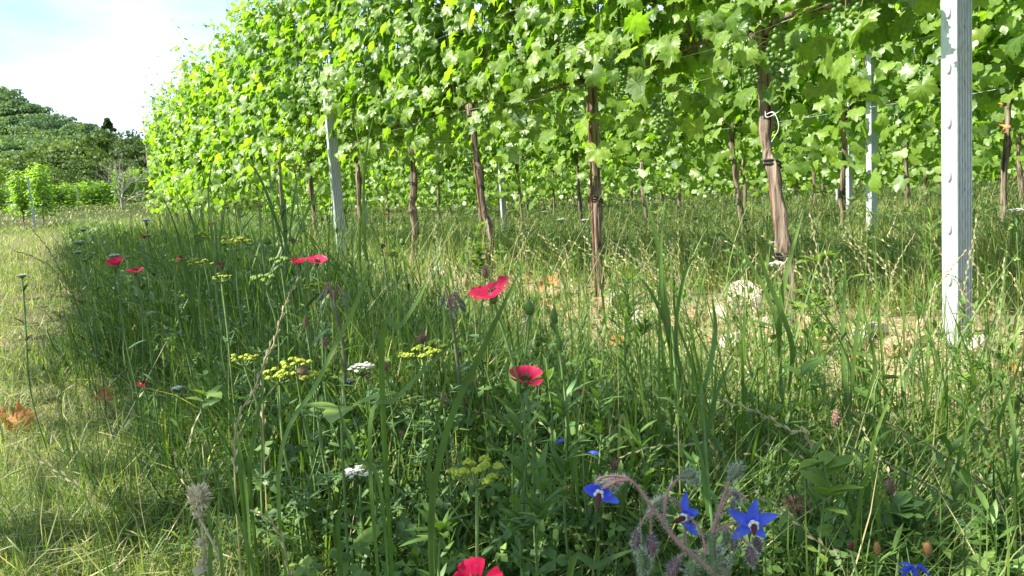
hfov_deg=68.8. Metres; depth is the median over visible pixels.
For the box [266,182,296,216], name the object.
grapevine
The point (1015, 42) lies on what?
grapevine
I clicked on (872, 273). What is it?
rye stalk
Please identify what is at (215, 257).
tall grass
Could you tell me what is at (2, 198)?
grapevine
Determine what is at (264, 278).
seeding umbel
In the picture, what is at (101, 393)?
dry leaf
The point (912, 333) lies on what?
dirt clod
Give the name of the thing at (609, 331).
dry leaf
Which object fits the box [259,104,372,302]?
tall grass
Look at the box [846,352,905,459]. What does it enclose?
leafy weed
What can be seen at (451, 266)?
rye stalk
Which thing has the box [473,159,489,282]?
vine stake
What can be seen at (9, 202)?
grapevine
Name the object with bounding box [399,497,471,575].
flax shoot
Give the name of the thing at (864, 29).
grapevine
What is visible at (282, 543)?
rye stalk
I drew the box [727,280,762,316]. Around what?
stone
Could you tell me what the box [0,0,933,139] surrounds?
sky
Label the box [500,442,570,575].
flax shoot
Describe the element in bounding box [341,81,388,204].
grapevine
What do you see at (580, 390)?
red flax
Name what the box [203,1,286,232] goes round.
grapevine
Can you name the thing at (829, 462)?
leafy weed
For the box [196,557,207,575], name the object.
woolly whorl
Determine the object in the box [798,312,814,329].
dirt clod
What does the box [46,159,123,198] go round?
broadleaf tree
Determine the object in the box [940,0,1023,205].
grapevine
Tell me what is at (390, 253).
yellow umbel
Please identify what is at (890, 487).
plantain
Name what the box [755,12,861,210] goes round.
grapevine
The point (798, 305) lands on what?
leafy weed
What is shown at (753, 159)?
grapevine
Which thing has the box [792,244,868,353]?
leafy weed
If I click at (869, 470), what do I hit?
tall grass
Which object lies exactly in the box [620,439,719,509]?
rye stalk
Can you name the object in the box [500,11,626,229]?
grapevine
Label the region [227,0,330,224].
grapevine
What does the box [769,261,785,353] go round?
yarrow
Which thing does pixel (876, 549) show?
dried bud
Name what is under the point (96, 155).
broadleaf tree
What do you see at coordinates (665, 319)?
tall grass
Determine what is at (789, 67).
trellis wire
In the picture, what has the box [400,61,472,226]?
grapevine
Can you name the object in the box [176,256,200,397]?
red flax
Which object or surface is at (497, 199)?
grapevine
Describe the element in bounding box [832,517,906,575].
yellow umbel
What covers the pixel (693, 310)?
dirt clod
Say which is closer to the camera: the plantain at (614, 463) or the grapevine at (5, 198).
the plantain at (614, 463)
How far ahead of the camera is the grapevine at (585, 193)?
14.77 m
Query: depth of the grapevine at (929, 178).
11.71 m
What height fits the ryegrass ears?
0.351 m
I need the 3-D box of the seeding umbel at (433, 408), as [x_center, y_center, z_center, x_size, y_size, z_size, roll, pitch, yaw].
[-0.071,0.230,0.830,0.109,0.230,0.050,-7,8,-26]
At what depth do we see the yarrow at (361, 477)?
0.75 m
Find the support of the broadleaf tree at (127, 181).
on the ground at (60, 217)
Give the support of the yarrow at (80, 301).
on the ground at (60, 217)
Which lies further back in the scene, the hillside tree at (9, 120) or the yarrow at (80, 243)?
the hillside tree at (9, 120)
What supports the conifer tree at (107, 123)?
on the hill
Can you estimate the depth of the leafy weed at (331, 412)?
0.72 m
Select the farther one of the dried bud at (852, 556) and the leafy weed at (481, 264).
the leafy weed at (481, 264)
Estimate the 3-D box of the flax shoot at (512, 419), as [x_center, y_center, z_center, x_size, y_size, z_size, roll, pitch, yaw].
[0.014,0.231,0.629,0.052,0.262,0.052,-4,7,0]
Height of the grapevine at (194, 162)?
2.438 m
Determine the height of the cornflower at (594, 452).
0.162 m
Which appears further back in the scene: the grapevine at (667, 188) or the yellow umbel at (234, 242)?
the grapevine at (667, 188)
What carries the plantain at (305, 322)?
on the ground at (60, 217)
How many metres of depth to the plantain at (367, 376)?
0.95 m
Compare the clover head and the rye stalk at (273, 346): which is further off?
the rye stalk at (273, 346)
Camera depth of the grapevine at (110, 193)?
36.70 m
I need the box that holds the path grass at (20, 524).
[0,226,359,575]
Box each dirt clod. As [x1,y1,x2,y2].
[430,266,449,282]
[462,274,474,287]
[547,286,563,297]
[566,309,580,327]
[589,297,602,314]
[631,307,643,325]
[661,316,686,340]
[687,309,708,326]
[703,334,717,346]
[719,332,740,354]
[757,326,775,347]
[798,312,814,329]
[811,327,847,342]
[845,328,868,351]
[863,321,888,334]
[884,335,911,357]
[900,330,926,345]
[916,317,934,331]
[961,334,987,356]
[982,321,1005,336]
[1001,339,1022,359]
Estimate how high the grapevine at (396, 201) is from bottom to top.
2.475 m
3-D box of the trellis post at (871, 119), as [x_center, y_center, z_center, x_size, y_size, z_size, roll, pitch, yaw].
[2.080,-1.332,4.330,0.064,2.671,0.033,-7,8,-31]
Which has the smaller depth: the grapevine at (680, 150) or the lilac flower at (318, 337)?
the lilac flower at (318, 337)
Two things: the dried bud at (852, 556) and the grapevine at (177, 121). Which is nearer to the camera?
the dried bud at (852, 556)
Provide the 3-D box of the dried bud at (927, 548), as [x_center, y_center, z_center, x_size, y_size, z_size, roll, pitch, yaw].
[0.284,0.254,0.515,0.011,0.173,0.018,-5,7,-10]
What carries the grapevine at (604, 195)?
on the ground at (60, 217)
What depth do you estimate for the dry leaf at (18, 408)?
1.67 m
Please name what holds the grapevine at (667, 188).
on the ground at (60, 217)
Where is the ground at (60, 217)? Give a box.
[0,175,1023,575]
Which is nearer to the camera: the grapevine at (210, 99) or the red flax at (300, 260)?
the red flax at (300, 260)
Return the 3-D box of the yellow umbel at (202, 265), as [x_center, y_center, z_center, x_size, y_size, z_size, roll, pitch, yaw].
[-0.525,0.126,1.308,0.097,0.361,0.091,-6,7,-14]
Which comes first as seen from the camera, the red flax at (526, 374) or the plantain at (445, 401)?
the red flax at (526, 374)
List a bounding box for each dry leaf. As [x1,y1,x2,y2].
[0,406,8,416]
[2,398,34,430]
[92,386,112,400]
[536,272,559,291]
[539,296,553,307]
[606,330,623,345]
[998,123,1010,132]
[1000,359,1018,375]
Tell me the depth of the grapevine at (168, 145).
11.21 m
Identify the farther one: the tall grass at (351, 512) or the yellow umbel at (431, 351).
the yellow umbel at (431, 351)
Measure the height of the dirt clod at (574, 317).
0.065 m
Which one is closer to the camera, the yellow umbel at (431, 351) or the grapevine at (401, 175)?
the yellow umbel at (431, 351)
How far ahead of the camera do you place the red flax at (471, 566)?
0.47 m
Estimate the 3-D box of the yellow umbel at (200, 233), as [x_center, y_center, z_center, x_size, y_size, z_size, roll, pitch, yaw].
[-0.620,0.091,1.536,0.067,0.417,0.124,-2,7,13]
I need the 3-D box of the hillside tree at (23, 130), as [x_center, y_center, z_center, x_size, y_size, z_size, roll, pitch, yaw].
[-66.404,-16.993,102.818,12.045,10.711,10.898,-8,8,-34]
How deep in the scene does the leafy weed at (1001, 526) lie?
0.61 m
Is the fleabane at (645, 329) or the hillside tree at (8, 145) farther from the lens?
the hillside tree at (8, 145)
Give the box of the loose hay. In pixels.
[0,220,1023,575]
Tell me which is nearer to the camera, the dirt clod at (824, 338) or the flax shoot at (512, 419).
the flax shoot at (512, 419)
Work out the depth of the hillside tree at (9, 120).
106.30 m
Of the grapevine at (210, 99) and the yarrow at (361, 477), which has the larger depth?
the grapevine at (210, 99)
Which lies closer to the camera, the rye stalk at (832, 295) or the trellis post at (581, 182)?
the rye stalk at (832, 295)
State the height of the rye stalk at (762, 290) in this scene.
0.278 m
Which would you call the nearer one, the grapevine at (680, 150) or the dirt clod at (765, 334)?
the dirt clod at (765, 334)
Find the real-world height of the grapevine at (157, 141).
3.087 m
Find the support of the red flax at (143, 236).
on the ground at (60, 217)
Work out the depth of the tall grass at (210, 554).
0.62 m
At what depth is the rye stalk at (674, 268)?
2.00 m
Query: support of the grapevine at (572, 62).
on the ground at (60, 217)
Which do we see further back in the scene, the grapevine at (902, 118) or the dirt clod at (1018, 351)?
the grapevine at (902, 118)
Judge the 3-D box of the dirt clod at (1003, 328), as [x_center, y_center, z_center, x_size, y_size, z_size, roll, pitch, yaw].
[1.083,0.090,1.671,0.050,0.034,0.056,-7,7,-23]
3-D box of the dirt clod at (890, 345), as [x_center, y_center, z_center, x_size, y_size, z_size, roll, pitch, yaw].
[0.833,0.127,1.613,0.059,0.050,0.043,-10,9,-40]
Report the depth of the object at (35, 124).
106.19 m
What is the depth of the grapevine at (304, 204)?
14.18 m
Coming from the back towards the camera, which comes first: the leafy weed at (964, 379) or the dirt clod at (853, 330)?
the dirt clod at (853, 330)
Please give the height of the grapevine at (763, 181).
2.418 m
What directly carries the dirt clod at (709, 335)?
on the ground at (60, 217)
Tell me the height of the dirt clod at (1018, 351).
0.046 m
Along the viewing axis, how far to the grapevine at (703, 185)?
12.31 m
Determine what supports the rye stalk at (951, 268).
on the ground at (60, 217)
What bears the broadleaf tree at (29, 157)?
on the ground at (60, 217)
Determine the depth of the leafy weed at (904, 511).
0.62 m
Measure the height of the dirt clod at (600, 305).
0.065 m
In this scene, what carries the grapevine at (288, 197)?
on the ground at (60, 217)
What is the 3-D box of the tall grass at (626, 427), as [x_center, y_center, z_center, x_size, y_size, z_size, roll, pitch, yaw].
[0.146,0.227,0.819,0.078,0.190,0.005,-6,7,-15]
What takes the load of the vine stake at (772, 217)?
on the ground at (60, 217)
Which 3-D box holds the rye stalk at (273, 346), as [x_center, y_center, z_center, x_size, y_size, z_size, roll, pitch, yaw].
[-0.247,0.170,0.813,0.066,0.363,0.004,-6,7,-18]
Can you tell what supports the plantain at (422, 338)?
on the ground at (60, 217)
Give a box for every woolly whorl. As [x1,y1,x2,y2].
[192,508,224,575]
[193,535,214,575]
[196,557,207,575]
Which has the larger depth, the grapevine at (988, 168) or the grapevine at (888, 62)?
the grapevine at (988, 168)
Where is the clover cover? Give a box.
[64,171,1023,575]
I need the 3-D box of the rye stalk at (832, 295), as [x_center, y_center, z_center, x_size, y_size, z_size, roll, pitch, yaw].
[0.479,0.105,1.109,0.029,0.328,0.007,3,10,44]
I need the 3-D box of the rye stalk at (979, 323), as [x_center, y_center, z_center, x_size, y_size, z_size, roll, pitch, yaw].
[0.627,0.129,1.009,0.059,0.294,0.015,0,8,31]
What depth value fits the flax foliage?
0.93 m
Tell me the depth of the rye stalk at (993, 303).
1.15 m
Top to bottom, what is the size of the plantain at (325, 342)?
0.280 m
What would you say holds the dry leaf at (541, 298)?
on the ground at (60, 217)
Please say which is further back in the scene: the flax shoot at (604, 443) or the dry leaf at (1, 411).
the dry leaf at (1, 411)
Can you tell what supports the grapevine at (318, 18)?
on the ground at (60, 217)
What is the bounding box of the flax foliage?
[114,208,1023,575]
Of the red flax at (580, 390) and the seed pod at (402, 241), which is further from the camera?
the seed pod at (402, 241)
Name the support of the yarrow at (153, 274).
on the ground at (60, 217)
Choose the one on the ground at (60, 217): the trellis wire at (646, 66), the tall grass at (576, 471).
the tall grass at (576, 471)
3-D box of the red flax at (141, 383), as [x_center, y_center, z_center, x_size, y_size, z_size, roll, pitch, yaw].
[-0.586,0.231,1.205,0.037,0.172,0.033,-3,7,8]
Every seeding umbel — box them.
[245,273,302,441]
[262,256,298,434]
[345,448,410,543]
[360,458,422,571]
[393,398,491,544]
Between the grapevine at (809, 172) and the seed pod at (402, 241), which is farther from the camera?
the grapevine at (809, 172)
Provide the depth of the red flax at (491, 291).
0.55 m
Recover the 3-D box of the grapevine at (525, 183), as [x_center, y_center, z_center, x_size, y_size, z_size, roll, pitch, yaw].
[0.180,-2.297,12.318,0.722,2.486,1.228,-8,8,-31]
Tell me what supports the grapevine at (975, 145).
on the ground at (60, 217)
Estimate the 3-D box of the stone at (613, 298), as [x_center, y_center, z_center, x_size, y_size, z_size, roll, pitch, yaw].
[0.400,0.035,2.867,0.104,0.067,0.112,-8,8,-29]
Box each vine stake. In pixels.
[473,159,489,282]
[586,95,596,296]
[767,174,783,309]
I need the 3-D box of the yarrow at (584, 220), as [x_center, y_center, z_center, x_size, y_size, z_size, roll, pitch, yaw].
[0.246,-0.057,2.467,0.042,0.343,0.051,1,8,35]
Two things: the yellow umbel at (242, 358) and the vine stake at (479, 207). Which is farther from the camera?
the vine stake at (479, 207)
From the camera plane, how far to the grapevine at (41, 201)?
20.25 m
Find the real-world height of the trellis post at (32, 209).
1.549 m
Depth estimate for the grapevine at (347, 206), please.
12.49 m
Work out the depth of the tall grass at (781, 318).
0.94 m
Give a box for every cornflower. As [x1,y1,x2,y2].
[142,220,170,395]
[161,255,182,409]
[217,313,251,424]
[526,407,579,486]
[530,439,580,547]
[561,451,608,569]
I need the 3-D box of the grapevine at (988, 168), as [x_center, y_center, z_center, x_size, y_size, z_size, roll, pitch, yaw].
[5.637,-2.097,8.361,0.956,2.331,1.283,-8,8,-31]
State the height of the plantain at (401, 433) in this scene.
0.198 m
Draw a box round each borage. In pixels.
[316,281,367,490]
[439,290,474,459]
[583,459,777,575]
[896,562,929,575]
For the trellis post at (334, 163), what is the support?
on the ground at (60, 217)
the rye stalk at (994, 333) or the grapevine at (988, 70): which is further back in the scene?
the grapevine at (988, 70)
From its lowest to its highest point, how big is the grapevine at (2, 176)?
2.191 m
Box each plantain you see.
[296,363,324,572]
[303,316,330,517]
[322,337,348,517]
[365,373,383,486]
[385,362,398,472]
[398,430,411,520]
[416,330,450,474]
[433,391,464,547]
[469,266,501,447]
[601,457,633,562]
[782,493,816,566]
[831,409,853,502]
[880,475,896,569]
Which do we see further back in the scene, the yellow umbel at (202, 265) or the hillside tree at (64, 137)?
the hillside tree at (64, 137)
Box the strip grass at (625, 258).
[81,205,1023,453]
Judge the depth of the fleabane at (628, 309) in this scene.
1.05 m
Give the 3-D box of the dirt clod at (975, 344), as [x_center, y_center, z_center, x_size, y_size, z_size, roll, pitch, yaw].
[0.952,0.119,1.538,0.056,0.048,0.041,-7,7,-22]
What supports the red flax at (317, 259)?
on the ground at (60, 217)
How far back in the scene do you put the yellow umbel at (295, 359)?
0.87 m
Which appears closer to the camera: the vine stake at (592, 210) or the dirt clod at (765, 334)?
the dirt clod at (765, 334)
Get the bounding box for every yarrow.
[7,274,51,461]
[73,251,99,404]
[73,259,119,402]
[74,240,101,371]
[79,229,100,325]
[104,253,146,453]
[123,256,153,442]
[146,234,159,299]
[170,386,193,460]
[337,361,388,476]
[342,465,389,574]
[347,378,378,450]
[542,210,551,274]
[554,218,566,303]
[581,219,589,310]
[692,216,700,288]
[743,218,750,255]
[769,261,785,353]
[1006,208,1023,334]
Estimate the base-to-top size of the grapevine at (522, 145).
2.422 m
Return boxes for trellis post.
[26,177,35,230]
[139,120,149,168]
[151,97,169,225]
[182,60,203,221]
[321,72,348,264]
[359,155,368,223]
[492,42,507,230]
[573,84,582,210]
[648,126,652,204]
[835,137,838,201]
[846,102,852,211]
[866,54,876,234]
[941,0,971,344]
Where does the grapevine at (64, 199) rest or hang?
on the ground at (60, 217)
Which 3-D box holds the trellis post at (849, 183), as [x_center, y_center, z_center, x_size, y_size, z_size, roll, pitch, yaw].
[3.241,-1.773,7.197,0.064,2.671,0.033,-7,8,-31]
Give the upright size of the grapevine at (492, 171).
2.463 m
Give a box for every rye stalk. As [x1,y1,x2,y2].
[13,249,99,444]
[20,446,109,575]
[30,227,106,431]
[173,451,207,575]
[231,340,271,575]
[247,509,291,575]
[260,276,299,575]
[428,226,456,309]
[433,234,458,306]
[511,306,537,362]
[516,219,536,336]
[523,274,557,333]
[608,238,696,363]
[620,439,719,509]
[628,252,654,357]
[634,258,709,379]
[657,231,682,348]
[717,398,813,544]
[733,249,759,353]
[742,258,787,383]
[752,490,874,574]
[763,442,829,523]
[809,212,855,433]
[824,251,845,437]
[842,445,979,516]
[844,225,899,406]
[861,411,1018,523]
[886,234,913,327]
[909,282,935,432]
[929,249,966,391]
[952,276,1001,460]
[953,220,976,426]
[968,252,1022,431]
[985,257,1004,417]
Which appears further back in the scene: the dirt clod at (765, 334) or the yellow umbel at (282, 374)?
the dirt clod at (765, 334)
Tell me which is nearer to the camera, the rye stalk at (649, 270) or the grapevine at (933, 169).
the rye stalk at (649, 270)
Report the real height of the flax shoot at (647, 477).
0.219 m
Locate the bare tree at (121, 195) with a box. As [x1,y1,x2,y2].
[94,141,152,209]
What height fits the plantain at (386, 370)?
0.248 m
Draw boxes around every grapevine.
[0,165,5,197]
[0,173,14,194]
[0,188,10,208]
[0,189,10,209]
[2,170,41,229]
[3,185,34,209]
[19,161,61,229]
[44,182,80,208]
[59,182,90,205]
[75,179,112,206]
[97,183,125,204]
[108,166,148,203]
[127,167,158,200]
[140,70,185,218]
[141,49,179,224]
[154,81,192,220]
[155,81,212,215]
[166,19,241,221]
[167,42,262,217]
[188,31,268,220]
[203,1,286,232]
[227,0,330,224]
[230,0,375,244]
[246,178,270,220]
[251,179,279,222]
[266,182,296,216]
[277,133,319,222]
[285,117,326,221]
[289,0,436,267]
[298,128,350,222]
[318,0,492,274]
[320,156,372,223]
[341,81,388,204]
[348,178,376,208]
[361,74,409,225]
[366,155,399,214]
[378,156,403,215]
[381,71,441,196]
[384,0,584,282]
[391,160,423,206]
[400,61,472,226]
[408,174,444,211]
[422,131,466,214]
[438,21,517,221]
[450,120,498,214]
[453,0,718,308]
[471,110,520,202]
[477,23,564,225]
[485,177,510,205]
[493,173,538,204]
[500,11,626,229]
[505,89,551,212]
[508,85,582,212]
[522,126,563,207]
[539,0,1010,331]
[544,167,584,204]
[554,84,619,217]
[561,175,576,200]
[569,109,618,200]
[575,5,700,233]
[599,127,656,203]
[600,101,665,210]
[632,134,676,198]
[633,129,688,201]
[636,70,725,215]
[656,0,817,231]
[669,83,725,202]
[669,166,724,202]
[677,26,790,211]
[705,89,754,196]
[708,87,767,196]
[749,143,800,189]
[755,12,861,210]
[758,0,940,233]
[758,100,826,200]
[793,101,856,190]
[816,56,897,191]
[841,88,920,189]
[847,35,973,203]
[855,0,1023,229]
[880,47,979,200]
[887,105,987,189]
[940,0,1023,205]
[972,114,1023,193]
[973,131,1023,190]
[1005,29,1023,55]
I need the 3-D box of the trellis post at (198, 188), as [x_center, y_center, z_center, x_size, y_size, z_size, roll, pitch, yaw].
[-4.137,-1.614,9.790,0.058,2.671,0.033,-8,8,-31]
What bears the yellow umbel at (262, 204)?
on the ground at (60, 217)
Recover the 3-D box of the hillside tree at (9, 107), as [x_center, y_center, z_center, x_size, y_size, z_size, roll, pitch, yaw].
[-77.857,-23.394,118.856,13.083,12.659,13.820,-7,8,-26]
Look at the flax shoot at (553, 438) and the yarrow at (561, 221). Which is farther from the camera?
the yarrow at (561, 221)
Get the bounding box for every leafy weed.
[187,383,232,548]
[305,381,395,575]
[456,221,514,309]
[746,311,798,413]
[759,350,832,483]
[763,282,816,357]
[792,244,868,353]
[799,451,863,575]
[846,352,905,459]
[848,490,925,575]
[939,313,990,448]
[965,502,1023,575]
[967,342,1023,469]
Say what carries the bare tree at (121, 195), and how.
on the ground at (60, 217)
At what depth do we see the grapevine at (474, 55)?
3.40 m
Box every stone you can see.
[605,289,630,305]
[708,305,726,323]
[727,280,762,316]
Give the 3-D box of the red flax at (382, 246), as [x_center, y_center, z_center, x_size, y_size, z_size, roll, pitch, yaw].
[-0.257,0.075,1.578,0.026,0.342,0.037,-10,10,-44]
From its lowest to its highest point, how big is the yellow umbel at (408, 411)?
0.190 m
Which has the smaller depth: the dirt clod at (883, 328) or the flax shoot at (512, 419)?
the flax shoot at (512, 419)
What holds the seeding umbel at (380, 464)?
on the ground at (60, 217)
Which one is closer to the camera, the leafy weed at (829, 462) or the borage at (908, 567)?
the borage at (908, 567)
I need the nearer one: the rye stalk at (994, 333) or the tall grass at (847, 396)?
the tall grass at (847, 396)
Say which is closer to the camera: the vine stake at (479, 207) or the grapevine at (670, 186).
the vine stake at (479, 207)
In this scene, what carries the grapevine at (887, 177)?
on the ground at (60, 217)
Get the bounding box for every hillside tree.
[0,86,25,115]
[0,99,58,119]
[0,115,40,140]
[0,124,41,157]
[0,138,40,164]
[0,139,52,181]
[1,113,62,134]
[9,127,69,152]
[43,133,85,151]
[50,123,115,141]
[62,138,82,144]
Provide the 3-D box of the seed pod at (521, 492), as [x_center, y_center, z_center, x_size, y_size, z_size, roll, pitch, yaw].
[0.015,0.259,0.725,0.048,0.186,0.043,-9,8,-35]
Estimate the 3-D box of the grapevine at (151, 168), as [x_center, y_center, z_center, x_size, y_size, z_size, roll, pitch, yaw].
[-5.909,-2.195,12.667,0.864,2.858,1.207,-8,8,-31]
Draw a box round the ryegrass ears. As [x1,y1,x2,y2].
[275,205,1023,573]
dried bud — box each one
[849,540,858,575]
[873,540,880,575]
[919,541,932,572]
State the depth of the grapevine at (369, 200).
18.06 m
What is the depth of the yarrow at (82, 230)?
2.39 m
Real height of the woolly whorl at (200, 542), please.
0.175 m
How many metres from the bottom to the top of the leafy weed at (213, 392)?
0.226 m
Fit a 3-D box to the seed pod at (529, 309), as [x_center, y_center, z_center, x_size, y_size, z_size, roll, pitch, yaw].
[0.017,0.171,0.820,0.053,0.328,0.030,-4,7,0]
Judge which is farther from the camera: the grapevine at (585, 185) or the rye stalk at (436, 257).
the grapevine at (585, 185)
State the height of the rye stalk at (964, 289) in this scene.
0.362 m
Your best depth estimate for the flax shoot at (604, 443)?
0.75 m
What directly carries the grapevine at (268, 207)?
on the ground at (60, 217)
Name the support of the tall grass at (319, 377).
on the ground at (60, 217)
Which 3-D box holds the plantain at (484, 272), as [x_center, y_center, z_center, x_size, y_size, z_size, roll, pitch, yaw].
[-0.033,0.138,0.976,0.050,0.341,0.019,2,9,42]
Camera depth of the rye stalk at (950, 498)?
0.70 m
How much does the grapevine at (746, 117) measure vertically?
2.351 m
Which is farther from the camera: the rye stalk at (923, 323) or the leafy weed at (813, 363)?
the rye stalk at (923, 323)
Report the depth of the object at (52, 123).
104.50 m
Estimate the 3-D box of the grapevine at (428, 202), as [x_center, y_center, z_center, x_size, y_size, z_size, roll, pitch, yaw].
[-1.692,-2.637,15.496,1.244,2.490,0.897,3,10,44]
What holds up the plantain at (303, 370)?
on the ground at (60, 217)
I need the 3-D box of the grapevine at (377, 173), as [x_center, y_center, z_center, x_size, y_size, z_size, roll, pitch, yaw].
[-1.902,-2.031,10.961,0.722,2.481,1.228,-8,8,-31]
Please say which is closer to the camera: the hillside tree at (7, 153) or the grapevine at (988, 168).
the grapevine at (988, 168)
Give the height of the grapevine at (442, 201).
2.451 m
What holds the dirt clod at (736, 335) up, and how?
on the ground at (60, 217)
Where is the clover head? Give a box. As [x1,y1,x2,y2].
[185,481,215,575]
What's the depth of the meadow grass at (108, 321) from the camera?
1.09 m
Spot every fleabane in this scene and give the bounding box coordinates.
[598,262,656,407]
[618,306,657,438]
[910,207,951,411]
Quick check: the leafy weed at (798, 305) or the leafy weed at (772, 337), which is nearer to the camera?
the leafy weed at (772, 337)
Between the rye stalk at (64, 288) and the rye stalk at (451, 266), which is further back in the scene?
the rye stalk at (451, 266)
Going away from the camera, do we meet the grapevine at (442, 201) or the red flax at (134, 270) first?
the red flax at (134, 270)
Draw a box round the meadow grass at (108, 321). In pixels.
[0,157,1023,575]
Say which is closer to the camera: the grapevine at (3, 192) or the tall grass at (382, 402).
the tall grass at (382, 402)
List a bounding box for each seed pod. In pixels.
[263,234,285,358]
[400,238,421,339]
[503,297,543,497]
[518,473,532,575]
[546,303,593,548]
[553,331,588,532]
[568,431,595,575]
[603,381,615,514]
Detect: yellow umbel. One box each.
[152,259,205,417]
[183,257,231,422]
[190,231,229,407]
[206,353,315,574]
[212,273,266,454]
[221,236,274,387]
[223,197,270,374]
[245,199,272,317]
[246,365,348,559]
[271,357,354,549]
[276,162,331,369]
[285,368,351,570]
[290,281,331,370]
[373,249,408,339]
[375,340,462,500]
[392,393,433,511]
[425,455,540,575]
[446,302,482,423]
[608,467,670,496]
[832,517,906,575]
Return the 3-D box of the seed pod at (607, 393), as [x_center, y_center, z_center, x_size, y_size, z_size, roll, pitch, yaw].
[0.106,0.210,0.824,0.051,0.228,0.032,-6,7,-16]
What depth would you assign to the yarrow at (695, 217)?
2.96 m
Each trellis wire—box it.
[131,1,531,182]
[138,0,839,196]
[299,84,1020,186]
[362,14,1023,157]
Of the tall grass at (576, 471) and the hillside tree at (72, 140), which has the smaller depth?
the tall grass at (576, 471)
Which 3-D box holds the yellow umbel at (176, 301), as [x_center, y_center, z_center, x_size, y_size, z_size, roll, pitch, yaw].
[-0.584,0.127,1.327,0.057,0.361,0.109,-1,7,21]
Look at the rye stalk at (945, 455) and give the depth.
0.75 m
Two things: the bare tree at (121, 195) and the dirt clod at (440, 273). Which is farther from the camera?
the bare tree at (121, 195)
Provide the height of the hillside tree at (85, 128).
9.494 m
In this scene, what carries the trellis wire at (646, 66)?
attached to the trellis post at (956, 89)
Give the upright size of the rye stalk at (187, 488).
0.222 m
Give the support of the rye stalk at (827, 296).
on the ground at (60, 217)
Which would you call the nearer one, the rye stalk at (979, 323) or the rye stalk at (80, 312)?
the rye stalk at (979, 323)
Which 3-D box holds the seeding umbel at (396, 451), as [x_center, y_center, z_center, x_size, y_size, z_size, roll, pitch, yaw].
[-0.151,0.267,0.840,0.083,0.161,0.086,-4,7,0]
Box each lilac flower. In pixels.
[193,202,221,340]
[234,246,271,393]
[271,178,297,339]
[294,261,330,488]
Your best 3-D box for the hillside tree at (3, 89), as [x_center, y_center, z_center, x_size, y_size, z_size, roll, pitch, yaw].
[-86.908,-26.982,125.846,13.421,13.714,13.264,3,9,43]
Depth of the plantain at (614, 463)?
0.75 m
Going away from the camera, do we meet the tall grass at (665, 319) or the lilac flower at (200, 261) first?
the tall grass at (665, 319)
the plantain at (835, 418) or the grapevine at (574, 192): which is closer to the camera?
the plantain at (835, 418)
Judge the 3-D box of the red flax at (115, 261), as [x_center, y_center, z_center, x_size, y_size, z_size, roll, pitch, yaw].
[-0.554,0.139,1.095,0.045,0.373,0.034,1,8,35]
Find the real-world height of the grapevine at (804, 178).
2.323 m
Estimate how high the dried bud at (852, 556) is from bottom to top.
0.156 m
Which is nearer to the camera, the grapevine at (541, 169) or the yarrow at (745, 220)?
the yarrow at (745, 220)
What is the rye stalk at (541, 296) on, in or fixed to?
on the ground at (60, 217)
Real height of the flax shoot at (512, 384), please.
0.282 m
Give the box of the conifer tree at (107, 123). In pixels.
[101,117,116,137]
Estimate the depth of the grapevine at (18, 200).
20.69 m
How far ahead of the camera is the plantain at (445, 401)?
0.81 m
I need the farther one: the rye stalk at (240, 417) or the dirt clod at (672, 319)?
the dirt clod at (672, 319)
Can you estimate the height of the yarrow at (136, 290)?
0.373 m
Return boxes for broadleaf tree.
[0,141,77,174]
[0,157,58,192]
[0,168,75,206]
[25,141,122,179]
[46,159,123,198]
[51,172,93,205]
[54,130,146,168]
[70,179,125,204]
[78,158,152,199]
[99,129,148,151]
[108,137,154,169]
[108,166,154,201]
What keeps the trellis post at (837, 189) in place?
on the ground at (60, 217)
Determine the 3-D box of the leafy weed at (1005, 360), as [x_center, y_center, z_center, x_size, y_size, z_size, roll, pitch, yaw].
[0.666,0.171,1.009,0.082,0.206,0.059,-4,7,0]
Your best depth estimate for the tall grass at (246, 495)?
0.75 m
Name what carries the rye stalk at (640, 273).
on the ground at (60, 217)
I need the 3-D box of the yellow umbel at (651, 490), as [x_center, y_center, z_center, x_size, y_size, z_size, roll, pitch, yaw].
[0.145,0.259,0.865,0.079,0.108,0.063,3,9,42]
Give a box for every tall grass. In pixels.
[124,193,204,413]
[169,428,256,575]
[176,156,269,379]
[208,342,277,575]
[240,130,329,319]
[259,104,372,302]
[276,243,381,575]
[334,361,448,575]
[367,276,480,575]
[428,256,527,575]
[562,357,636,575]
[566,549,633,575]
[616,414,671,562]
[638,188,698,447]
[659,287,733,575]
[706,208,804,451]
[810,242,876,469]
[850,379,903,574]
[952,358,1021,538]
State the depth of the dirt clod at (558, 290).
3.15 m
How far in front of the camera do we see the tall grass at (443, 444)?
0.50 m
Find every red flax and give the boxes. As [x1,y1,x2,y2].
[105,256,148,480]
[126,267,172,474]
[135,378,158,473]
[141,235,159,321]
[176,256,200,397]
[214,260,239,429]
[288,238,300,346]
[289,257,319,393]
[306,255,328,391]
[379,243,390,334]
[453,557,502,575]
[467,275,539,575]
[509,365,546,575]
[577,388,586,450]
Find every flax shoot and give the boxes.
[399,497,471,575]
[485,363,543,567]
[497,405,548,566]
[497,497,555,575]
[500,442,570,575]
[528,354,570,574]
[546,386,593,575]
[576,387,626,560]
[617,419,670,571]
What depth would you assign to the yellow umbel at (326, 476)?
0.79 m
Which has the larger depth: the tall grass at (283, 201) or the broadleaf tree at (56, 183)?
the broadleaf tree at (56, 183)

